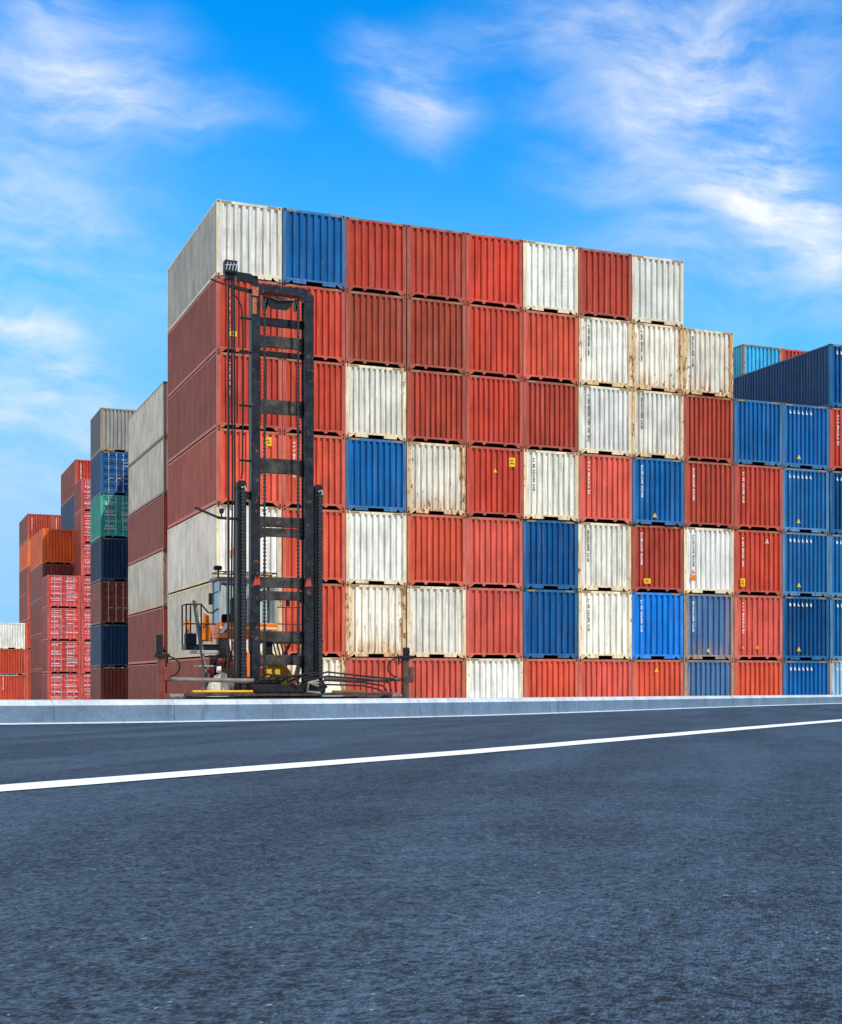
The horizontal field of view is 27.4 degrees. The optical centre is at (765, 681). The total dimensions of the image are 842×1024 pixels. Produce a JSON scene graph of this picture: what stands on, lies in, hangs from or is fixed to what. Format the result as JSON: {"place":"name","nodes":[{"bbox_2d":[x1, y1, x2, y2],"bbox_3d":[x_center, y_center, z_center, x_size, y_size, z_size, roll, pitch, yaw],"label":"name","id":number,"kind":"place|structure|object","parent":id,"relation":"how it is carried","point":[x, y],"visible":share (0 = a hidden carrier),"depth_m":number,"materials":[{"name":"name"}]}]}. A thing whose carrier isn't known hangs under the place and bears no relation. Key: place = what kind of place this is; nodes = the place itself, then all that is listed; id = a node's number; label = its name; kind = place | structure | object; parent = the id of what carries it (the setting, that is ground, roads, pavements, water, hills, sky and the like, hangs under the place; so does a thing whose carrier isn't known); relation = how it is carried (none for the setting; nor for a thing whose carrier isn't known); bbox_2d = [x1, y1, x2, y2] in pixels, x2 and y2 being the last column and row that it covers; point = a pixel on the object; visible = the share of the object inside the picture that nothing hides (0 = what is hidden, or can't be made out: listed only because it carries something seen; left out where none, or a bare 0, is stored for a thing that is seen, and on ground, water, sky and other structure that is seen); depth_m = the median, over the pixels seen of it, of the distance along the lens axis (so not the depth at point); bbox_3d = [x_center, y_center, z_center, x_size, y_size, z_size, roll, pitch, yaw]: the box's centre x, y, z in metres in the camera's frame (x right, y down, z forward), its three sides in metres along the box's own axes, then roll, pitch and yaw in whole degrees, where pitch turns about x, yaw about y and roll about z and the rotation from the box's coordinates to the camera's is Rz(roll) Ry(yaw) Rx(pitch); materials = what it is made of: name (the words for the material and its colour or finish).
{"place":"outdoors","nodes":[
{"label":"outdoors","id":0,"kind":"place"},
{"bbox_2d":[0,704,841,1023],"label":"road","id":1,"kind":"structure","parent":0,"point":[692,878],"depth_m":3.68,"materials":[{"name":"grey asphalt"}]},
{"bbox_2d":[0,719,841,790],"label":"road marking","id":2,"kind":"object","parent":1,"relation":"on","point":[49,784],"visible":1,"depth_m":9.32,"materials":[{"name":"paint"}]},
{"bbox_2d":[0,0,841,667],"label":"sky","id":3,"kind":"structure","parent":0,"point":[706,135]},
{"label":"yard ground","id":4,"kind":"structure","parent":0,"visible":0},
{"bbox_2d":[90,667,127,699],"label":"shipping container","id":5,"kind":"object","parent":4,"relation":"on","point":[108,683],"visible":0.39,"depth_m":111.65,"materials":[{"name":"metal"}]},
{"bbox_2d":[90,624,138,667],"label":"shipping container","id":6,"kind":"object","parent":5,"relation":"on","point":[108,645],"visible":0.67,"depth_m":111.61,"materials":[{"name":"metal"}]},
{"bbox_2d":[90,581,127,626],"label":"shipping container","id":7,"kind":"object","parent":6,"relation":"on","point":[108,602],"visible":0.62,"depth_m":111.61,"materials":[{"name":"metal"}]},
{"bbox_2d":[90,537,127,584],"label":"shipping container","id":8,"kind":"object","parent":7,"relation":"on","point":[109,559],"visible":0.62,"depth_m":111.61,"materials":[{"name":"metal"}]},
{"bbox_2d":[90,494,127,543],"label":"shipping container","id":9,"kind":"object","parent":8,"relation":"on","point":[108,516],"visible":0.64,"depth_m":111.62,"materials":[{"name":"metal"}]},
{"bbox_2d":[91,451,127,501],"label":"shipping container","id":10,"kind":"object","parent":9,"relation":"on","point":[109,472],"visible":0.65,"depth_m":111.62,"materials":[{"name":"metal"}]},
{"bbox_2d":[90,407,135,460],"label":"shipping container","id":11,"kind":"object","parent":10,"relation":"on","point":[108,429],"visible":0.59,"depth_m":111.61,"materials":[{"name":"metal"}]},
{"bbox_2d":[128,663,167,698],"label":"shipping container","id":12,"kind":"object","parent":4,"relation":"on","point":[142,681],"visible":0.22,"depth_m":91.82,"materials":[{"name":"metal"}]},
{"bbox_2d":[128,607,179,664],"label":"shipping container","id":13,"kind":"object","parent":12,"relation":"on","point":[145,628],"visible":0.52,"depth_m":90.85,"materials":[{"name":"metal"}]},
{"bbox_2d":[128,550,167,615],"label":"shipping container","id":14,"kind":"object","parent":13,"relation":"on","point":[147,584],"visible":0.55,"depth_m":90.16,"materials":[{"name":"metal"}]},
{"bbox_2d":[128,494,167,565],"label":"shipping container","id":15,"kind":"object","parent":14,"relation":"on","point":[147,529],"visible":0.46,"depth_m":90.11,"materials":[{"name":"metal"}]},
{"bbox_2d":[128,437,167,516],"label":"shipping container","id":16,"kind":"object","parent":15,"relation":"on","point":[147,477],"visible":0.39,"depth_m":90.12,"materials":[{"name":"metal"}]},
{"bbox_2d":[128,381,167,467],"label":"shipping container","id":17,"kind":"object","parent":16,"relation":"on","point":[148,424],"visible":0.45,"depth_m":90.15,"materials":[{"name":"metal"}]},
{"bbox_2d":[168,657,246,696],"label":"shipping container","id":18,"kind":"object","parent":4,"relation":"on","point":[188,669],"visible":0.16,"depth_m":69.39,"materials":[{"name":"metal"}]},
{"bbox_2d":[168,582,281,659],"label":"shipping container","id":19,"kind":"object","parent":18,"relation":"on","point":[198,594],"visible":0.4,"depth_m":68.12,"materials":[{"name":"metal"}]},
{"bbox_2d":[167,504,281,594],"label":"shipping container","id":20,"kind":"object","parent":19,"relation":"on","point":[196,548],"visible":0.57,"depth_m":65.47,"materials":[{"name":"metal"}]},
{"bbox_2d":[168,428,281,529],"bbox_3d":[-22.644,-8.223,69.045,2.438,2.896,12.192,0,0,-28],"label":"shipping container","id":21,"kind":"object","parent":20,"relation":"on","point":[197,474],"visible":0.75,"depth_m":64.23,"materials":[{"name":"metal"}]},
{"bbox_2d":[168,351,281,463],"bbox_3d":[-22.645,-11.123,69.043,2.438,2.896,12.192,0,0,-28],"label":"shipping container","id":22,"kind":"object","parent":21,"relation":"on","point":[197,406],"visible":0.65,"depth_m":64.22,"materials":[{"name":"metal"}]},
{"bbox_2d":[167,275,281,398],"bbox_3d":[-22.667,-14.023,69.082,2.438,2.896,12.192,0,0,-28],"label":"shipping container","id":23,"kind":"object","parent":22,"relation":"on","point":[197,337],"visible":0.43,"depth_m":64.74,"materials":[{"name":"metal"}]},
{"bbox_2d":[167,199,281,333],"bbox_3d":[-22.660,-16.923,69.064,2.438,2.896,12.192,0,0,-28],"label":"shipping container","id":24,"kind":"object","parent":23,"relation":"on","point":[247,237],"visible":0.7,"depth_m":64.10,"materials":[{"name":"metal"}]},
{"bbox_2d":[153,259,413,698],"bbox_3d":[-17.743,-6.100,58.839,8.510,16.050,8.414,0,0,-28],"label":"container handler","id":25,"kind":"object","parent":4,"relation":"on","point":[266,674],"visible":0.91,"depth_m":56.49,"materials":[{"name":"grey paint"}]},
{"bbox_2d":[287,657,345,689],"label":"shipping container","id":26,"kind":"object","parent":4,"relation":"on","point":[334,664],"visible":0.05,"depth_m":65.19,"materials":[{"name":"metal"}]},
{"bbox_2d":[282,583,344,656],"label":"shipping container","id":27,"kind":"object","parent":26,"relation":"on","point":[333,620],"visible":0.2,"depth_m":65.17,"materials":[{"name":"metal"}]},
{"bbox_2d":[282,507,345,583],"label":"shipping container","id":28,"kind":"object","parent":27,"relation":"on","point":[333,546],"visible":0.25,"depth_m":65.13,"materials":[{"name":"metal"}]},
{"bbox_2d":[282,432,344,509],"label":"shipping container","id":29,"kind":"object","parent":28,"relation":"on","point":[329,464],"visible":0.36,"depth_m":65.06,"materials":[{"name":"metal"}]},
{"bbox_2d":[282,358,344,436],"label":"shipping container","id":30,"kind":"object","parent":29,"relation":"on","point":[329,398],"visible":0.43,"depth_m":65.08,"materials":[{"name":"metal"}]},
{"bbox_2d":[282,283,344,362],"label":"shipping container","id":31,"kind":"object","parent":30,"relation":"on","point":[329,324],"visible":0.27,"depth_m":65.17,"materials":[{"name":"metal"}]},
{"bbox_2d":[282,208,345,289],"bbox_3d":[-20.480,-16.923,70.205,2.438,2.896,12.192,0,0,-28],"label":"shipping container","id":32,"kind":"object","parent":31,"relation":"on","point":[313,249],"visible":0.37,"depth_m":64.87,"materials":[{"name":"metal"}]},
{"bbox_2d":[345,657,400,697],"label":"shipping container","id":33,"kind":"object","parent":4,"relation":"on","point":[377,667],"visible":0.15,"depth_m":66.02,"materials":[{"name":"metal"}]},
{"bbox_2d":[327,584,405,657],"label":"shipping container","id":34,"kind":"object","parent":33,"relation":"on","point":[375,621],"visible":0.46,"depth_m":66.08,"materials":[{"name":"metal"}]},
{"bbox_2d":[345,510,406,585],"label":"shipping container","id":35,"kind":"object","parent":34,"relation":"on","point":[375,548],"visible":0.45,"depth_m":66.09,"materials":[{"name":"metal"}]},
{"bbox_2d":[345,437,405,512],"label":"shipping container","id":36,"kind":"object","parent":35,"relation":"on","point":[375,475],"visible":0.43,"depth_m":66.07,"materials":[{"name":"metal"}]},
{"bbox_2d":[345,363,405,440],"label":"shipping container","id":37,"kind":"object","parent":36,"relation":"on","point":[375,402],"visible":0.44,"depth_m":66.07,"materials":[{"name":"metal"}]},
{"bbox_2d":[345,290,405,368],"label":"shipping container","id":38,"kind":"object","parent":37,"relation":"on","point":[375,329],"visible":0.47,"depth_m":66.11,"materials":[{"name":"metal"}]},
{"bbox_2d":[345,217,405,295],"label":"shipping container","id":39,"kind":"object","parent":38,"relation":"on","point":[376,257],"visible":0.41,"depth_m":66.09,"materials":[{"name":"metal"}]},
{"bbox_2d":[0,695,841,724],"bbox_3d":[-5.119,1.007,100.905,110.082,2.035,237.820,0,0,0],"label":"kerb","id":40,"kind":"structure","parent":4,"relation":"on","point":[54,711],"depth_m":24.01,"materials":[{"name":"concrete"}]},
{"bbox_2d":[409,658,465,697],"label":"shipping container","id":41,"kind":"object","parent":4,"relation":"on","point":[439,677],"visible":0.2,"depth_m":67.27,"materials":[{"name":"metal"}]},
{"bbox_2d":[382,585,465,657],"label":"shipping container","id":42,"kind":"object","parent":41,"relation":"on","point":[435,622],"visible":0.44,"depth_m":67.19,"materials":[{"name":"metal"}]},
{"bbox_2d":[399,513,465,586],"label":"shipping container","id":43,"kind":"object","parent":42,"relation":"on","point":[436,550],"visible":0.46,"depth_m":67.23,"materials":[{"name":"metal"}]},
{"bbox_2d":[406,441,465,515],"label":"shipping container","id":44,"kind":"object","parent":43,"relation":"on","point":[435,478],"visible":0.46,"depth_m":67.26,"materials":[{"name":"metal"}]},
{"bbox_2d":[406,369,465,444],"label":"shipping container","id":45,"kind":"object","parent":44,"relation":"on","point":[435,407],"visible":0.38,"depth_m":67.21,"materials":[{"name":"metal"}]},
{"bbox_2d":[406,296,465,373],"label":"shipping container","id":46,"kind":"object","parent":45,"relation":"on","point":[435,335],"visible":0.39,"depth_m":67.15,"materials":[{"name":"metal"}]},
{"bbox_2d":[406,224,465,302],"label":"shipping container","id":47,"kind":"object","parent":46,"relation":"on","point":[435,264],"visible":0.38,"depth_m":67.24,"materials":[{"name":"metal"}]},
{"bbox_2d":[466,658,522,697],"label":"shipping container","id":48,"kind":"object","parent":4,"relation":"on","point":[494,678],"visible":0.24,"depth_m":68.32,"materials":[{"name":"metal"}]},
{"bbox_2d":[448,587,522,658],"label":"shipping container","id":49,"kind":"object","parent":48,"relation":"on","point":[494,622],"visible":0.44,"depth_m":68.41,"materials":[{"name":"metal"}]},
{"bbox_2d":[466,516,522,588],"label":"shipping container","id":50,"kind":"object","parent":49,"relation":"on","point":[494,552],"visible":0.36,"depth_m":68.42,"materials":[{"name":"metal"}]},
{"bbox_2d":[466,445,522,518],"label":"shipping container","id":51,"kind":"object","parent":50,"relation":"on","point":[494,482],"visible":0.45,"depth_m":68.39,"materials":[{"name":"metal"}]},
{"bbox_2d":[466,374,522,448],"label":"shipping container","id":52,"kind":"object","parent":51,"relation":"on","point":[494,411],"visible":0.43,"depth_m":68.37,"materials":[{"name":"metal"}]},
{"bbox_2d":[466,303,522,378],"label":"shipping container","id":53,"kind":"object","parent":52,"relation":"on","point":[494,341],"visible":0.41,"depth_m":68.43,"materials":[{"name":"metal"}]},
{"bbox_2d":[466,232,522,308],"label":"shipping container","id":54,"kind":"object","parent":53,"relation":"on","point":[494,271],"visible":0.35,"depth_m":68.41,"materials":[{"name":"metal"}]},
{"bbox_2d":[523,659,577,696],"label":"shipping container","id":55,"kind":"object","parent":4,"relation":"on","point":[550,677],"visible":0.23,"depth_m":69.46,"materials":[{"name":"metal"}]},
{"bbox_2d":[488,589,577,658],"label":"shipping container","id":56,"kind":"object","parent":55,"relation":"on","point":[550,624],"visible":0.47,"depth_m":69.56,"materials":[{"name":"metal"}]},
{"bbox_2d":[515,519,577,589],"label":"shipping container","id":57,"kind":"object","parent":56,"relation":"on","point":[550,555],"visible":0.39,"depth_m":69.56,"materials":[{"name":"metal"}]},
{"bbox_2d":[523,449,578,521],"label":"shipping container","id":58,"kind":"object","parent":57,"relation":"on","point":[550,485],"visible":0.45,"depth_m":69.54,"materials":[{"name":"metal"}]},
{"bbox_2d":[523,379,577,452],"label":"shipping container","id":59,"kind":"object","parent":58,"relation":"on","point":[550,416],"visible":0.39,"depth_m":69.55,"materials":[{"name":"metal"}]},
{"bbox_2d":[523,309,577,383],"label":"shipping container","id":60,"kind":"object","parent":59,"relation":"on","point":[550,347],"visible":0.34,"depth_m":69.56,"materials":[{"name":"metal"}]},
{"bbox_2d":[522,240,577,314],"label":"shipping container","id":61,"kind":"object","parent":60,"relation":"on","point":[550,277],"visible":0.3,"depth_m":69.52,"materials":[{"name":"metal"}]},
{"bbox_2d":[578,659,631,696],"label":"shipping container","id":62,"kind":"object","parent":4,"relation":"on","point":[604,677],"visible":0.23,"depth_m":70.64,"materials":[{"name":"metal"}]},
{"bbox_2d":[551,590,631,658],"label":"shipping container","id":63,"kind":"object","parent":62,"relation":"on","point":[604,624],"visible":0.5,"depth_m":70.67,"materials":[{"name":"metal"}]},
{"bbox_2d":[578,522,630,591],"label":"shipping container","id":64,"kind":"object","parent":63,"relation":"on","point":[604,556],"visible":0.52,"depth_m":70.68,"materials":[{"name":"metal"}]},
{"bbox_2d":[573,453,631,523],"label":"shipping container","id":65,"kind":"object","parent":64,"relation":"on","point":[605,488],"visible":0.47,"depth_m":70.71,"materials":[{"name":"metal"}]},
{"bbox_2d":[578,384,631,456],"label":"shipping container","id":66,"kind":"object","parent":65,"relation":"on","point":[604,420],"visible":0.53,"depth_m":70.67,"materials":[{"name":"metal"}]},
{"bbox_2d":[578,316,631,388],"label":"shipping container","id":67,"kind":"object","parent":66,"relation":"on","point":[604,352],"visible":0.41,"depth_m":70.70,"materials":[{"name":"metal"}]},
{"bbox_2d":[578,247,631,320],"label":"shipping container","id":68,"kind":"object","parent":67,"relation":"on","point":[604,284],"visible":0.39,"depth_m":70.69,"materials":[{"name":"metal"}]},
{"bbox_2d":[632,659,683,695],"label":"shipping container","id":69,"kind":"object","parent":4,"relation":"on","point":[657,677],"visible":0.22,"depth_m":71.80,"materials":[{"name":"metal"}]},
{"bbox_2d":[615,592,682,659],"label":"shipping container","id":70,"kind":"object","parent":69,"relation":"on","point":[657,625],"visible":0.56,"depth_m":71.84,"materials":[{"name":"metal"}]},
{"bbox_2d":[622,524,682,592],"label":"shipping container","id":71,"kind":"object","parent":70,"relation":"on","point":[656,559],"visible":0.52,"depth_m":71.83,"materials":[{"name":"metal"}]},
{"bbox_2d":[632,457,683,526],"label":"shipping container","id":72,"kind":"object","parent":71,"relation":"on","point":[657,492],"visible":0.44,"depth_m":71.84,"materials":[{"name":"metal"}]},
{"bbox_2d":[631,389,683,459],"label":"shipping container","id":73,"kind":"object","parent":72,"relation":"on","point":[657,425],"visible":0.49,"depth_m":71.84,"materials":[{"name":"metal"}]},
{"bbox_2d":[632,322,682,393],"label":"shipping container","id":74,"kind":"object","parent":73,"relation":"on","point":[657,358],"visible":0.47,"depth_m":71.81,"materials":[{"name":"metal"}]},
{"bbox_2d":[632,254,683,326],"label":"shipping container","id":75,"kind":"object","parent":74,"relation":"on","point":[657,291],"visible":0.34,"depth_m":71.85,"materials":[{"name":"metal"}]},
{"bbox_2d":[684,660,733,695],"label":"shipping container","id":76,"kind":"object","parent":4,"relation":"on","point":[708,677],"visible":0.16,"depth_m":72.94,"materials":[{"name":"metal"}]},
{"bbox_2d":[644,593,733,659],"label":"shipping container","id":77,"kind":"object","parent":76,"relation":"on","point":[708,626],"visible":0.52,"depth_m":73.00,"materials":[{"name":"metal"}]},
{"bbox_2d":[683,527,733,594],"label":"shipping container","id":78,"kind":"object","parent":77,"relation":"on","point":[708,560],"visible":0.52,"depth_m":72.95,"materials":[{"name":"metal"}]},
{"bbox_2d":[678,460,733,528],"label":"shipping container","id":79,"kind":"object","parent":78,"relation":"on","point":[708,494],"visible":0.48,"depth_m":73.00,"materials":[{"name":"metal"}]},
{"bbox_2d":[684,394,732,463],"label":"shipping container","id":80,"kind":"object","parent":79,"relation":"on","point":[708,428],"visible":0.26,"depth_m":73.03,"materials":[{"name":"metal"}]},
{"bbox_2d":[683,328,732,397],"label":"shipping container","id":81,"kind":"object","parent":80,"relation":"on","point":[707,362],"visible":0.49,"depth_m":73.06,"materials":[{"name":"metal"}]},
{"bbox_2d":[734,660,781,695],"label":"shipping container","id":82,"kind":"object","parent":4,"relation":"on","point":[755,677],"visible":0.18,"depth_m":74.11,"materials":[{"name":"metal"}]},
{"bbox_2d":[705,595,782,659],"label":"shipping container","id":83,"kind":"object","parent":82,"relation":"on","point":[758,627],"visible":0.43,"depth_m":74.15,"materials":[{"name":"metal"}]},
{"bbox_2d":[722,529,781,595],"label":"shipping container","id":84,"kind":"object","parent":83,"relation":"on","point":[757,563],"visible":0.45,"depth_m":74.19,"materials":[{"name":"metal"}]},
{"bbox_2d":[734,464,782,531],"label":"shipping container","id":85,"kind":"object","parent":84,"relation":"on","point":[758,498],"visible":0.43,"depth_m":74.17,"materials":[{"name":"metal"}]},
{"bbox_2d":[733,398,781,466],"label":"shipping container","id":86,"kind":"object","parent":85,"relation":"on","point":[757,433],"visible":0.36,"depth_m":74.13,"materials":[{"name":"metal"}]},
{"bbox_2d":[782,660,829,694],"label":"shipping container","id":87,"kind":"object","parent":4,"relation":"on","point":[805,677],"visible":0.23,"depth_m":75.28,"materials":[{"name":"metal"}]},
{"bbox_2d":[760,596,828,660],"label":"shipping container","id":88,"kind":"object","parent":87,"relation":"on","point":[805,628],"visible":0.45,"depth_m":75.34,"materials":[{"name":"metal"}]},
{"bbox_2d":[773,532,828,596],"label":"shipping container","id":89,"kind":"object","parent":88,"relation":"on","point":[805,564],"visible":0.37,"depth_m":75.30,"materials":[{"name":"metal"}]},
{"bbox_2d":[776,467,828,533],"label":"shipping container","id":90,"kind":"object","parent":89,"relation":"on","point":[805,500],"visible":0.42,"depth_m":75.35,"materials":[{"name":"metal"}]},
{"bbox_2d":[782,403,828,469],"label":"shipping container","id":91,"kind":"object","parent":90,"relation":"on","point":[805,436],"visible":0.34,"depth_m":75.32,"materials":[{"name":"metal"}]},
{"bbox_2d":[830,661,841,694],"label":"shipping container","id":92,"kind":"object","parent":4,"relation":"on","point":[835,677],"visible":0.09,"depth_m":76.03,"materials":[{"name":"metal"}]},
{"bbox_2d":[786,597,841,660],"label":"shipping container","id":93,"kind":"object","parent":92,"relation":"on","point":[835,629],"visible":0.23,"depth_m":76.02,"materials":[{"name":"metal"}]},
{"bbox_2d":[823,534,841,597],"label":"shipping container","id":94,"kind":"object","parent":93,"relation":"on","point":[835,565],"visible":0.22,"depth_m":76.07,"materials":[{"name":"metal"}]},
{"bbox_2d":[823,470,841,534],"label":"shipping container","id":95,"kind":"object","parent":94,"relation":"on","point":[835,502],"visible":0.19,"depth_m":76.04,"materials":[{"name":"metal"}]},
{"bbox_2d":[829,407,841,470],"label":"shipping container","id":96,"kind":"object","parent":95,"relation":"on","point":[835,439],"visible":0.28,"depth_m":76.08,"materials":[{"name":"metal"}]},
{"bbox_2d":[733,344,841,407],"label":"shipping container","id":97,"kind":"object","parent":96,"relation":"on","point":[812,377],"visible":0.54,"depth_m":78.20,"materials":[{"name":"metal"}]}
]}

